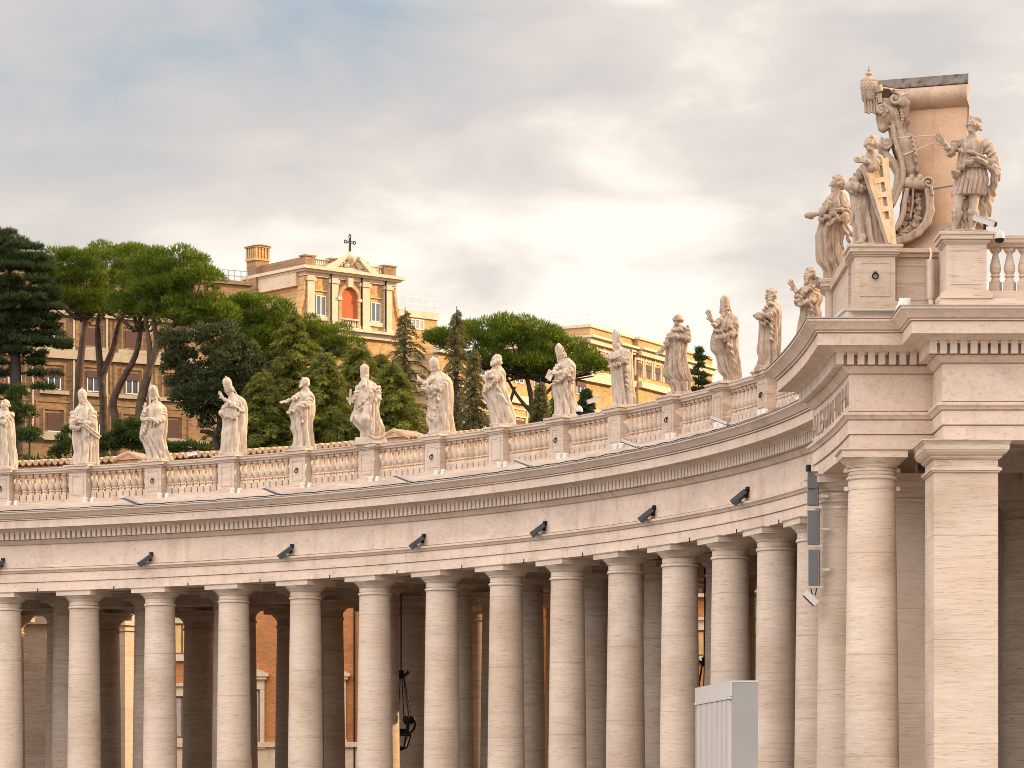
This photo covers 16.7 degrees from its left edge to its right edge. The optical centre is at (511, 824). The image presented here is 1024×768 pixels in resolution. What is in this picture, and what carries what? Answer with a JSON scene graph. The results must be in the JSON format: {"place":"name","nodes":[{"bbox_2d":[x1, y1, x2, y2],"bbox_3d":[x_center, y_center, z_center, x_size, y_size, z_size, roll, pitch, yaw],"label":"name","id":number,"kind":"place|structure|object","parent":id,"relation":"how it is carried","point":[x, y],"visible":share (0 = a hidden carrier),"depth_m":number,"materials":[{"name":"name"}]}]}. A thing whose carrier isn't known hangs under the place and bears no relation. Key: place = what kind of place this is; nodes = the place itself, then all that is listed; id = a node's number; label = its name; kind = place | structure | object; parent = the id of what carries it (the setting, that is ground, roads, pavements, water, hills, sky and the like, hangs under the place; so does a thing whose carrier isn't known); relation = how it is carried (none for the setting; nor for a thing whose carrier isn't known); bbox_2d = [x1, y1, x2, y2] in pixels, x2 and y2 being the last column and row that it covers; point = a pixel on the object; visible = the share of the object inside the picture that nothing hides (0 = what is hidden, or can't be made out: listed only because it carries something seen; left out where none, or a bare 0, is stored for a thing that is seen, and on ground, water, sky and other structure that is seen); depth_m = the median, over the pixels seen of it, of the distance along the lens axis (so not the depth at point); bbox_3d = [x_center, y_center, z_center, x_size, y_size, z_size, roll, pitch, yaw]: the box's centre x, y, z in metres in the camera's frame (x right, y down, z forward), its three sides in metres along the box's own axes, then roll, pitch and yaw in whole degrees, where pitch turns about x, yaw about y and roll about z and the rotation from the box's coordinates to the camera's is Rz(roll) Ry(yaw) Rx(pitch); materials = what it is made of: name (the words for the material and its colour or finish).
{"place":"outdoors","nodes":[
{"label":"outdoors","id":0,"kind":"place"},
{"bbox_2d":[175,593,704,767],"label":"orange palace","id":1,"kind":"structure","parent":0,"point":[266,641],"depth_m":212.00,"materials":[{"name":"paint"}]},
{"bbox_2d":[175,618,183,660],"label":"window","id":2,"kind":"structure","parent":1,"relation":"in","point":[179,625],"depth_m":211.96,"materials":[{"name":"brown wood"}]},
{"bbox_2d":[176,683,182,741],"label":"window","id":3,"kind":"structure","parent":1,"relation":"in","point":[179,686],"depth_m":211.91,"materials":[{"name":"beige stone"}]},
{"bbox_2d":[256,669,268,748],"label":"window","id":4,"kind":"structure","parent":1,"relation":"in","point":[262,676],"depth_m":211.86,"materials":[{"name":"beige stone"}]},
{"bbox_2d":[344,671,349,741],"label":"window","id":5,"kind":"structure","parent":1,"relation":"in","point":[346,675],"depth_m":211.86,"materials":[{"name":"beige stone"}]},
{"bbox_2d":[698,617,703,660],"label":"window","id":6,"kind":"structure","parent":1,"relation":"in","point":[700,619],"depth_m":211.94,"materials":[{"name":"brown wood"}]},
{"bbox_2d":[0,0,1023,382],"label":"sky","id":7,"kind":"structure","parent":0,"point":[640,164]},
{"bbox_2d":[701,591,756,653],"bbox_3d":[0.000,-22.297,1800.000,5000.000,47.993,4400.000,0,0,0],"label":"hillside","id":8,"kind":"structure","parent":0,"point":[755,620],"depth_m":252.95,"materials":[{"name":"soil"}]},
{"bbox_2d":[1,381,44,459],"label":"tree","id":9,"kind":"object","parent":8,"relation":"on","point":[29,433],"visible":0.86,"depth_m":265.71,"materials":[{"name":"green plant"}]},
{"bbox_2d":[0,226,75,458],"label":"cedar","id":10,"kind":"object","parent":8,"relation":"on","point":[28,305],"visible":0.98,"depth_m":279.28,"materials":[{"name":"green plant"}]},
{"bbox_2d":[46,423,73,458],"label":"shrub","id":11,"kind":"object","parent":8,"relation":"on","point":[63,445],"visible":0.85,"depth_m":261.64,"materials":[{"name":"green plant"}]},
{"bbox_2d":[20,243,128,409],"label":"umbrella pine","id":12,"kind":"object","parent":8,"relation":"on","point":[86,307],"visible":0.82,"depth_m":290.90,"materials":[{"name":"green plant"}]},
{"bbox_2d":[67,238,147,456],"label":"umbrella pine","id":13,"kind":"object","parent":8,"relation":"on","point":[102,370],"visible":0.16,"depth_m":295.74,"materials":[{"name":"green plant"}]},
{"bbox_2d":[99,414,143,453],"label":"shrub","id":14,"kind":"object","parent":8,"relation":"on","point":[120,433],"visible":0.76,"depth_m":263.56,"materials":[{"name":"green plant"}]},
{"bbox_2d":[0,268,254,458],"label":"brick college","id":15,"kind":"structure","parent":8,"relation":"on","point":[54,408],"depth_m":312.53,"materials":[{"name":"brick"}]},
{"bbox_2d":[3,360,31,392],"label":"window","id":16,"kind":"structure","parent":15,"relation":"in","point":[4,379],"depth_m":308.93,"materials":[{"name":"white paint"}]},
{"bbox_2d":[36,318,71,347],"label":"window","id":17,"kind":"structure","parent":15,"relation":"in","point":[64,322],"depth_m":310.75,"materials":[{"name":"white paint"}]},
{"bbox_2d":[36,359,71,394],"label":"window","id":18,"kind":"structure","parent":15,"relation":"in","point":[57,380],"depth_m":310.44,"materials":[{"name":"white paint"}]},
{"bbox_2d":[36,399,71,431],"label":"window","id":19,"kind":"structure","parent":15,"relation":"in","point":[53,419],"depth_m":310.29,"materials":[{"name":"brown paint"}]},
{"bbox_2d":[75,317,110,351],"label":"window","id":20,"kind":"structure","parent":15,"relation":"in","point":[91,331],"depth_m":312.04,"materials":[{"name":"brown paint"}]},
{"bbox_2d":[75,359,110,396],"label":"window","id":21,"kind":"structure","parent":15,"relation":"in","point":[92,381],"depth_m":312.11,"materials":[{"name":"grey glass"}]},
{"bbox_2d":[114,319,146,354],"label":"window","id":22,"kind":"structure","parent":15,"relation":"in","point":[130,337],"depth_m":313.79,"materials":[{"name":"brown paint"}]},
{"bbox_2d":[114,362,146,399],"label":"window","id":23,"kind":"structure","parent":15,"relation":"in","point":[132,381],"depth_m":313.87,"materials":[{"name":"white paint"}]},
{"bbox_2d":[155,365,181,401],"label":"window","id":24,"kind":"structure","parent":15,"relation":"in","point":[163,398],"depth_m":315.41,"materials":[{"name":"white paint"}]},
{"bbox_2d":[167,408,189,439],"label":"window","id":25,"kind":"structure","parent":15,"relation":"in","point":[173,425],"depth_m":316.02,"materials":[{"name":"white paint"}]},
{"bbox_2d":[101,241,177,455],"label":"umbrella pine","id":26,"kind":"object","parent":8,"relation":"on","point":[117,300],"visible":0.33,"depth_m":287.59,"materials":[{"name":"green plant"}]},
{"bbox_2d":[122,242,243,453],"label":"umbrella pine","id":27,"kind":"object","parent":8,"relation":"on","point":[178,299],"visible":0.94,"depth_m":282.91,"materials":[{"name":"green plant"}]},
{"bbox_2d":[166,437,210,452],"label":"shrub","id":28,"kind":"object","parent":8,"relation":"on","point":[178,446],"visible":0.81,"depth_m":261.44,"materials":[{"name":"green plant"}]},
{"bbox_2d":[154,317,267,450],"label":"holm oak","id":29,"kind":"object","parent":8,"relation":"on","point":[202,398],"visible":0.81,"depth_m":276.29,"materials":[{"name":"green plant"}]},
{"bbox_2d":[200,336,276,450],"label":"deodar cedar","id":30,"kind":"object","parent":8,"relation":"on","point":[204,437],"visible":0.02,"depth_m":285.79,"materials":[{"name":"green plant"}]},
{"bbox_2d":[219,367,292,448],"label":"deodar cedar","id":31,"kind":"object","parent":8,"relation":"on","point":[268,420],"visible":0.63,"depth_m":273.91,"materials":[{"name":"green plant"}]},
{"bbox_2d":[215,289,368,381],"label":"umbrella pine","id":32,"kind":"object","parent":8,"relation":"on","point":[337,345],"visible":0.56,"depth_m":289.88,"materials":[{"name":"green plant"}]},
{"bbox_2d":[265,312,321,430],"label":"deodar cedar","id":33,"kind":"object","parent":8,"relation":"on","point":[287,369],"visible":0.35,"depth_m":278.30,"materials":[{"name":"green plant"}]},
{"bbox_2d":[279,348,358,445],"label":"deodar cedar","id":34,"kind":"object","parent":8,"relation":"on","point":[325,387],"visible":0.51,"depth_m":271.98,"materials":[{"name":"green plant"}]},
{"bbox_2d":[241,234,430,390],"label":"chapel","id":35,"kind":"structure","parent":8,"relation":"on","point":[357,293],"depth_m":333.27,"materials":[{"name":"brick"}]},
{"bbox_2d":[245,244,270,313],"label":"chimney stack","id":36,"kind":"object","parent":35,"relation":"on","point":[257,256],"visible":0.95,"depth_m":335.33,"materials":[{"name":"brown brick"}]},
{"bbox_2d":[316,295,325,315],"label":"window","id":37,"kind":"structure","parent":35,"relation":"in","point":[320,300],"depth_m":331.11,"materials":[{"name":"white paint"}]},
{"bbox_2d":[371,302,379,321],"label":"window","id":38,"kind":"structure","parent":35,"relation":"in","point":[375,307],"depth_m":335.34,"materials":[{"name":"white paint"}]},
{"bbox_2d":[323,341,380,441],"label":"deodar cedar","id":39,"kind":"object","parent":8,"relation":"on","point":[356,358],"visible":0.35,"depth_m":275.33,"materials":[{"name":"green plant"}]},
{"bbox_2d":[18,446,756,647],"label":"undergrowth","id":40,"kind":"object","parent":8,"relation":"on","point":[25,457],"depth_m":282.28,"materials":[{"name":"green plant"}]},
{"bbox_2d":[350,359,428,440],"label":"deodar cedar","id":41,"kind":"object","parent":8,"relation":"on","point":[397,404],"visible":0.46,"depth_m":269.17,"materials":[{"name":"green plant"}]},
{"bbox_2d":[372,353,414,420],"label":"deodar cedar","id":42,"kind":"object","parent":8,"relation":"on","point":[381,359],"visible":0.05,"depth_m":279.61,"materials":[{"name":"green plant"}]},
{"bbox_2d":[386,311,430,433],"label":"spruce","id":43,"kind":"object","parent":8,"relation":"on","point":[402,332],"visible":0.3,"depth_m":288.87,"materials":[{"name":"green plant"}]},
{"bbox_2d":[398,295,438,352],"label":"annex","id":44,"kind":"object","parent":8,"relation":"on","point":[422,321],"visible":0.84,"depth_m":339.82,"materials":[{"name":"paint"}]},
{"bbox_2d":[411,318,423,329],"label":"window","id":45,"kind":"structure","parent":44,"relation":"in","point":[418,323],"depth_m":339.54,"materials":[{"name":"white paint"}]},
{"bbox_2d":[442,306,478,430],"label":"spruce","id":46,"kind":"object","parent":8,"relation":"on","point":[454,363],"visible":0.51,"depth_m":281.79,"materials":[{"name":"green plant"}]},
{"bbox_2d":[456,345,490,430],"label":"spruce","id":47,"kind":"object","parent":8,"relation":"on","point":[474,402],"visible":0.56,"depth_m":278.71,"materials":[{"name":"green plant"}]},
{"bbox_2d":[391,346,611,433],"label":"wing","id":48,"kind":"structure","parent":8,"relation":"on","point":[602,387],"depth_m":310.45,"materials":[{"name":"beige paint"}]},
{"bbox_2d":[513,407,529,424],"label":"window","id":49,"kind":"structure","parent":48,"relation":"in","point":[518,422],"depth_m":310.44,"materials":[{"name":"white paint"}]},
{"bbox_2d":[576,380,584,393],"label":"window","id":50,"kind":"structure","parent":48,"relation":"in","point":[580,384],"depth_m":318.58,"materials":[{"name":"white paint"}]},
{"bbox_2d":[420,310,610,422],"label":"umbrella pine","id":51,"kind":"object","parent":8,"relation":"on","point":[535,359],"visible":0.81,"depth_m":288.94,"materials":[{"name":"green plant"}]},
{"bbox_2d":[527,378,551,422],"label":"spruce","id":52,"kind":"object","parent":8,"relation":"on","point":[541,410],"visible":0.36,"depth_m":275.72,"materials":[{"name":"green plant"}]},
{"bbox_2d":[548,375,554,417],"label":"spruce","id":53,"kind":"object","parent":8,"relation":"on","point":[551,401],"depth_m":279.60,"materials":[{"name":"green plant"}]},
{"bbox_2d":[577,386,596,414],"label":"spruce","id":54,"kind":"object","parent":8,"relation":"on","point":[585,394],"visible":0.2,"depth_m":271.60,"materials":[{"name":"green plant"}]},
{"bbox_2d":[498,314,717,403],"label":"sunlit wing","id":55,"kind":"structure","parent":8,"relation":"on","point":[650,383],"depth_m":330.24,"materials":[{"name":"beige paint"}]},
{"bbox_2d":[631,349,646,377],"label":"window","id":56,"kind":"structure","parent":55,"relation":"in","point":[640,366],"depth_m":329.98,"materials":[{"name":"beige stone"}]},
{"bbox_2d":[641,356,655,380],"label":"window","id":57,"kind":"structure","parent":55,"relation":"in","point":[649,369],"depth_m":331.92,"materials":[{"name":"beige stone"}]},
{"bbox_2d":[650,358,664,382],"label":"window","id":58,"kind":"structure","parent":55,"relation":"in","point":[657,372],"depth_m":333.50,"materials":[{"name":"beige stone"}]},
{"bbox_2d":[690,345,711,592],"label":"lone conifer","id":59,"kind":"object","parent":8,"relation":"on","point":[701,380],"visible":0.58,"depth_m":234.85,"materials":[{"name":"green plant"}]},
{"bbox_3d":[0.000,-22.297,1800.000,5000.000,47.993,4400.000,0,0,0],"label":"ground","id":60,"kind":"structure","parent":0,"visible":0},
{"bbox_2d":[23,616,46,767],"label":"stone wall","id":61,"kind":"structure","parent":60,"relation":"on","point":[35,645],"depth_m":196.50,"materials":[{"name":"stone"}]},
{"bbox_2d":[119,615,134,767],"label":"stone pier","id":62,"kind":"structure","parent":60,"relation":"on","point":[126,634],"depth_m":196.12,"materials":[{"name":"stone"}]},
{"bbox_2d":[0,367,924,767],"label":"colonnade","id":63,"kind":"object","parent":60,"relation":"on","point":[480,579],"visible":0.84,"depth_m":158.17,"materials":[{"name":"stone"}]},
{"bbox_2d":[0,399,17,468],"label":"statue","id":64,"kind":"object","parent":63,"relation":"on","point":[8,455],"visible":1,"depth_m":171.27,"materials":[{"name":"stone"}]},
{"bbox_2d":[69,388,101,464],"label":"statue","id":65,"kind":"object","parent":63,"relation":"on","point":[83,427],"visible":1,"depth_m":169.46,"materials":[{"name":"stone"}]},
{"bbox_2d":[120,495,147,504],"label":"flat lamp","id":66,"kind":"object","parent":63,"relation":"attached to","point":[128,499],"visible":1,"depth_m":165.91,"materials":[{"name":"grey metal"}]},
{"bbox_2d":[137,552,152,566],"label":"floodlight","id":67,"kind":"object","parent":63,"relation":"attached to","point":[143,561],"visible":1,"depth_m":166.92,"materials":[{"name":"black metal"}]},
{"bbox_2d":[140,384,173,462],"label":"statue","id":68,"kind":"object","parent":63,"relation":"on","point":[154,425],"visible":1,"depth_m":167.38,"materials":[{"name":"stone"}]},
{"bbox_2d":[218,376,247,454],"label":"statue","id":69,"kind":"object","parent":63,"relation":"on","point":[233,412],"visible":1,"depth_m":165.03,"materials":[{"name":"stone"}]},
{"bbox_2d":[261,485,287,495],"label":"flat lamp","id":70,"kind":"object","parent":63,"relation":"attached to","point":[270,490],"visible":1,"depth_m":161.07,"materials":[{"name":"grey metal"}]},
{"bbox_2d":[277,544,293,559],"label":"floodlight","id":71,"kind":"object","parent":63,"relation":"attached to","point":[283,553],"visible":1,"depth_m":162.13,"materials":[{"name":"black metal"}]},
{"bbox_2d":[280,377,316,451],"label":"statue","id":72,"kind":"object","parent":63,"relation":"on","point":[301,411],"visible":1,"depth_m":162.43,"materials":[{"name":"stone"}]},
{"bbox_2d":[346,363,386,444],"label":"statue","id":73,"kind":"object","parent":63,"relation":"on","point":[365,418],"visible":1,"depth_m":159.50,"materials":[{"name":"stone"}]},
{"bbox_2d":[0,407,779,511],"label":"lightning wire","id":74,"kind":"object","parent":63,"relation":"on","point":[389,484],"visible":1,"depth_m":156.25,"materials":[{"name":"black metal"}]},
{"bbox_2d":[392,473,418,482],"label":"flat lamp","id":75,"kind":"object","parent":63,"relation":"attached to","point":[401,477],"visible":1,"depth_m":155.29,"materials":[{"name":"grey metal"}]},
{"bbox_2d":[399,593,415,750],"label":"lantern","id":76,"kind":"object","parent":63,"relation":"hanging from","point":[405,735],"visible":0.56,"depth_m":169.50,"materials":[{"name":"black metal"}]},
{"bbox_2d":[409,534,425,549],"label":"floodlight","id":77,"kind":"object","parent":63,"relation":"attached to","point":[412,545],"visible":1,"depth_m":156.38,"materials":[{"name":"black metal"}]},
{"bbox_2d":[417,356,455,434],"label":"statue","id":78,"kind":"object","parent":63,"relation":"on","point":[437,386],"visible":1,"depth_m":156.40,"materials":[{"name":"stone"}]},
{"bbox_2d":[482,354,516,428],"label":"statue","id":79,"kind":"object","parent":63,"relation":"on","point":[495,395],"visible":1,"depth_m":153.11,"materials":[{"name":"stone"}]},
{"bbox_2d":[530,521,546,537],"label":"floodlight","id":80,"kind":"object","parent":63,"relation":"attached to","point":[537,530],"visible":1,"depth_m":149.82,"materials":[{"name":"black metal"}]},
{"bbox_2d":[545,343,577,419],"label":"statue","id":81,"kind":"object","parent":63,"relation":"on","point":[563,371],"visible":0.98,"depth_m":149.59,"materials":[{"name":"stone"}]},
{"bbox_2d":[587,395,600,409],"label":"security camera","id":82,"kind":"object","parent":63,"relation":"attached to","point":[593,400],"visible":1,"depth_m":148.06,"materials":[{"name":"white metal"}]},
{"bbox_2d":[603,329,635,405],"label":"statue","id":83,"kind":"object","parent":63,"relation":"on","point":[622,377],"visible":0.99,"depth_m":145.87,"materials":[{"name":"stone"}]},
{"bbox_2d":[638,505,655,522],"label":"floodlight","id":84,"kind":"object","parent":63,"relation":"attached to","point":[643,517],"visible":1,"depth_m":142.56,"materials":[{"name":"black metal"}]},
{"bbox_2d":[655,314,692,393],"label":"statue","id":85,"kind":"object","parent":63,"relation":"on","point":[676,373],"visible":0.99,"depth_m":141.96,"materials":[{"name":"stone"}]},
{"bbox_2d":[699,567,705,686],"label":"lantern","id":86,"kind":"object","parent":63,"relation":"hanging from","point":[702,662],"visible":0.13,"depth_m":155.97,"materials":[{"name":"black metal"}]},
{"bbox_2d":[705,295,741,381],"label":"statue","id":87,"kind":"object","parent":63,"relation":"on","point":[724,344],"visible":0.99,"depth_m":137.95,"materials":[{"name":"stone"}]},
{"bbox_2d":[730,487,749,505],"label":"floodlight","id":88,"kind":"object","parent":63,"relation":"attached to","point":[738,498],"visible":1,"depth_m":134.73,"materials":[{"name":"black metal"}]},
{"bbox_2d":[753,288,781,372],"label":"statue","id":89,"kind":"object","parent":63,"relation":"on","point":[769,319],"visible":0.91,"depth_m":133.81,"materials":[{"name":"stone"}]},
{"bbox_2d":[787,267,822,332],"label":"statue","id":90,"kind":"object","parent":63,"relation":"on","point":[808,297],"visible":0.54,"depth_m":129.55,"materials":[{"name":"stone"}]},
{"bbox_2d":[764,231,1023,767],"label":"end pavilion","id":91,"kind":"structure","parent":60,"relation":"on","point":[921,631],"depth_m":105.65,"materials":[{"name":"stone"}]},
{"bbox_2d":[806,464,817,487],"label":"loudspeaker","id":92,"kind":"object","parent":91,"relation":"attached to","point":[812,482],"visible":1,"depth_m":113.30,"materials":[{"name":"black metal"}]},
{"bbox_2d":[807,486,828,508],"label":"loudspeaker","id":93,"kind":"object","parent":91,"relation":"attached to","point":[813,496],"visible":1,"depth_m":113.37,"materials":[{"name":"metal"}]},
{"bbox_2d":[807,510,829,546],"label":"loudspeaker","id":94,"kind":"object","parent":91,"relation":"attached to","point":[814,529],"visible":1,"depth_m":113.36,"materials":[{"name":"metal"}]},
{"bbox_2d":[808,549,829,587],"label":"loudspeaker","id":95,"kind":"object","parent":91,"relation":"attached to","point":[814,569],"visible":1,"depth_m":113.36,"materials":[{"name":"metal"}]},
{"bbox_2d":[802,588,818,605],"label":"tilted lamp","id":96,"kind":"object","parent":95,"relation":"attached to","point":[809,597],"visible":1,"depth_m":113.30,"materials":[{"name":"grey metal"}]},
{"bbox_2d":[804,174,852,288],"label":"statue","id":97,"kind":"object","parent":91,"relation":"on","point":[833,214],"visible":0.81,"depth_m":112.66,"materials":[{"name":"stone"}]},
{"bbox_2d":[834,309,895,316],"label":"cable duct","id":98,"kind":"object","parent":91,"relation":"on","point":[841,313],"visible":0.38,"depth_m":104.70,"materials":[{"name":"grey metal"}]},
{"bbox_2d":[844,135,896,243],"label":"statue","id":99,"kind":"object","parent":91,"relation":"on","point":[867,187],"visible":0.95,"depth_m":105.89,"materials":[{"name":"stone"}]},
{"bbox_2d":[860,67,968,247],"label":"coat of arms","id":100,"kind":"object","parent":91,"relation":"on","point":[915,114],"visible":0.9,"depth_m":107.41},
{"bbox_2d":[934,115,1000,230],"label":"statue","id":101,"kind":"object","parent":91,"relation":"on","point":[970,177],"visible":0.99,"depth_m":103.53,"materials":[{"name":"stone"}]},
{"bbox_2d":[972,214,999,229],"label":"security camera","id":102,"kind":"object","parent":91,"relation":"on","point":[984,221],"visible":1,"depth_m":103.32,"materials":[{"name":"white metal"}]},
{"bbox_2d":[994,230,1004,242],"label":"dome camera","id":103,"kind":"object","parent":91,"relation":"attached to","point":[999,236],"visible":1,"depth_m":102.99,"materials":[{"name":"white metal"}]},
{"label":"pavement","id":104,"kind":"structure","parent":0,"visible":0},
{"bbox_2d":[694,680,757,767],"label":"cabinet","id":105,"kind":"object","parent":104,"relation":"on","point":[727,724],"visible":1,"depth_m":100.32,"materials":[{"name":"white metal"}]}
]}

